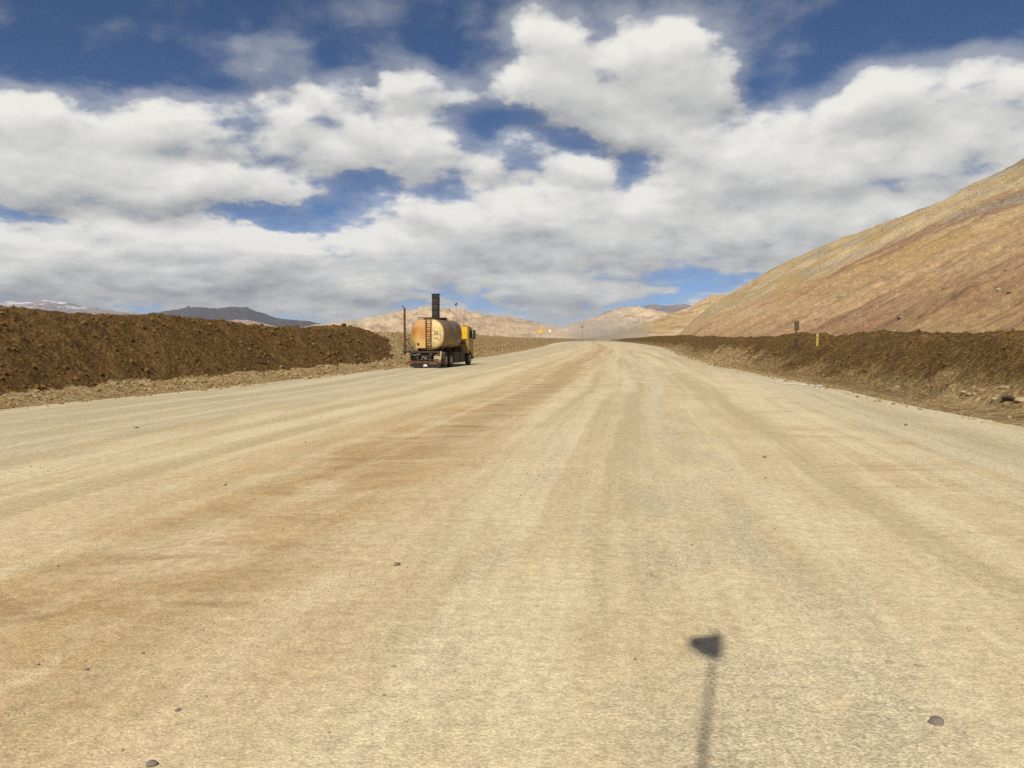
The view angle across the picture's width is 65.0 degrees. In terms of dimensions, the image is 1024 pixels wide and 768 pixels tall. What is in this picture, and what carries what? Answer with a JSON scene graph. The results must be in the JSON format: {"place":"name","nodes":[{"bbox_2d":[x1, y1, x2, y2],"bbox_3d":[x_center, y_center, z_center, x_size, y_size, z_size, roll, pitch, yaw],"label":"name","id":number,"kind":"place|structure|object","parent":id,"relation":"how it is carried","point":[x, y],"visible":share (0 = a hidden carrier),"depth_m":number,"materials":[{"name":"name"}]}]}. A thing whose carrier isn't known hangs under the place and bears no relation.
{"place":"outdoors","nodes":[
{"label":"outdoors","id":0,"kind":"place"},
{"bbox_2d":[0,300,140,314],"bbox_3d":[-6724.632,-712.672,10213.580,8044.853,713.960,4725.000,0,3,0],"label":"mountain","id":1,"kind":"structure","parent":0,"point":[65,307],"depth_m":9806.52,"materials":[{"name":"grey stone"}]},
{"bbox_2d":[158,306,319,326],"bbox_3d":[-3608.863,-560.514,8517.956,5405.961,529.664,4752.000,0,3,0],"label":"mesa","id":2,"kind":"structure","parent":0,"point":[234,313],"depth_m":7843.86,"materials":[{"name":"grey stone"}]},
{"bbox_2d":[232,319,275,326],"bbox_3d":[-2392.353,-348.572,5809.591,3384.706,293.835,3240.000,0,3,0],"label":"foothill","id":3,"kind":"structure","parent":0,"point":[247,322],"depth_m":5528.85,"materials":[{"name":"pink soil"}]},
{"bbox_2d":[0,305,593,409],"bbox_3d":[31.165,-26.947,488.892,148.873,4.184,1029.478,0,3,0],"label":"dirt bank","id":4,"kind":"structure","parent":0,"point":[49,330],"depth_m":36.37,"materials":[{"name":"soil"}]},
{"bbox_2d":[0,305,547,410],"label":"loose clods","id":5,"kind":"object","parent":4,"relation":"on","point":[278,375],"visible":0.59,"depth_m":41.16,"materials":[{"name":"soil"}]},
{"bbox_2d":[300,306,557,337],"bbox_3d":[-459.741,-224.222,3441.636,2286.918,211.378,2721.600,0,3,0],"label":"hill","id":6,"kind":"structure","parent":0,"point":[481,323],"depth_m":2842.16,"materials":[{"name":"soil"}]},
{"bbox_2d":[0,340,1023,767],"bbox_3d":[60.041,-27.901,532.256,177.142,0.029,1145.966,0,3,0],"label":"road","id":7,"kind":"structure","parent":0,"point":[462,684],"depth_m":7.17,"materials":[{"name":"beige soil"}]},
{"bbox_2d":[146,760,156,766],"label":"stone","id":8,"kind":"object","parent":7,"relation":"on","point":[151,763],"visible":1,"depth_m":3.94,"materials":[{"name":"grey stone"}]},
{"bbox_2d":[399,294,475,367],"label":"tanker truck","id":9,"kind":"object","parent":7,"relation":"on","point":[438,341],"visible":1,"depth_m":57.89,"materials":[{"name":"yellow paint"}]},
{"bbox_2d":[708,755,714,760],"bbox_3d":[0.998,1.872,4.017,0.036,0.021,0.040,1,4,23],"label":"stone","id":10,"kind":"object","parent":7,"relation":"on","point":[711,757],"visible":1,"depth_m":4.01,"materials":[{"name":"beige stone"}]},
{"bbox_2d":[914,664,924,667],"bbox_3d":[2.609,1.805,5.149,0.055,0.024,0.050,-1,3,-15],"label":"stone","id":11,"kind":"object","parent":7,"relation":"on","point":[919,665],"visible":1,"depth_m":5.13,"materials":[{"name":"beige stone"}]},
{"bbox_2d":[927,716,943,725],"bbox_3d":[2.315,1.843,4.385,0.090,0.057,0.073,-2,4,-32],"label":"stone","id":12,"kind":"object","parent":7,"relation":"on","point":[936,720],"visible":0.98,"depth_m":4.36,"materials":[{"name":"grey stone"}]},
{"bbox_2d":[0,0,1023,327],"label":"sky","id":13,"kind":"structure","parent":0,"point":[555,163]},
{"bbox_2d":[537,306,670,338],"bbox_3d":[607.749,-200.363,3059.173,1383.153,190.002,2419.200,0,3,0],"label":"hill","id":14,"kind":"structure","parent":0,"point":[615,321],"depth_m":2441.18,"materials":[{"name":"soil"}]},
{"bbox_2d":[603,304,693,313],"bbox_3d":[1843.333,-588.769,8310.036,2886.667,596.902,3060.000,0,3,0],"label":"mountain","id":15,"kind":"structure","parent":0,"point":[672,308],"depth_m":8101.83,"materials":[{"name":"beige stone"}]},
{"bbox_2d":[586,293,730,339],"bbox_3d":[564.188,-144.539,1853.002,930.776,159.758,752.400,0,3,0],"label":"hill","id":16,"kind":"structure","parent":0,"point":[675,323],"depth_m":1692.13,"materials":[{"name":"soil"}]},
{"bbox_2d":[610,329,1023,426],"bbox_3d":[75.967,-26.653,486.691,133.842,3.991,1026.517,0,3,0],"label":"dirt bank","id":17,"kind":"structure","parent":0,"point":[891,346],"depth_m":32.86,"materials":[{"name":"soil"}]},
{"bbox_2d":[794,321,798,349],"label":"board sign","id":18,"kind":"object","parent":17,"relation":"on","point":[796,325],"visible":0.91,"depth_m":51.34,"materials":[{"name":"brown wood"}]},
{"bbox_2d":[816,334,818,345],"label":"marker post","id":19,"kind":"object","parent":17,"relation":"on","point":[817,337],"visible":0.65,"depth_m":47.90,"materials":[{"name":"yellow plastic"}]},
{"bbox_2d":[649,328,1023,422],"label":"loose clods","id":20,"kind":"object","parent":17,"relation":"on","point":[704,356],"visible":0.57,"depth_m":42.26,"materials":[{"name":"soil"}]},
{"bbox_2d":[998,385,1009,388],"bbox_3d":[14.523,0.108,23.693,0.313,0.132,0.389,1,3,11],"label":"boulder","id":21,"kind":"object","parent":17,"relation":"on","point":[1003,387],"visible":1,"depth_m":23.59,"materials":[{"name":"stone"}]},
{"bbox_2d":[1001,395,1014,400],"bbox_3d":[13.982,0.403,22.636,0.331,0.150,0.457,0,3,7],"label":"boulder","id":22,"kind":"object","parent":17,"relation":"on","point":[1007,398],"visible":0.96,"depth_m":22.55,"materials":[{"name":"stone"}]},
{"bbox_2d":[1014,397,1023,402],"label":"boulder","id":23,"kind":"object","parent":17,"relation":"on","point":[1019,399],"visible":1,"depth_m":22.07,"materials":[{"name":"stone"}]},
{"bbox_2d":[678,158,1023,336],"bbox_3d":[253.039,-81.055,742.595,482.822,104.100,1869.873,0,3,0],"label":"hillside","id":24,"kind":"structure","parent":0,"point":[970,298],"depth_m":155.82,"materials":[{"name":"beige soil"}]},
{"bbox_2d":[679,165,1023,335],"bbox_3d":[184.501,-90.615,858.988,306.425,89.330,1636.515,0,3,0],"label":"scree rocks","id":25,"kind":"object","parent":24,"relation":"on","point":[999,289],"visible":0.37,"depth_m":374.07,"materials":[{"name":"beige stone"}]}
]}

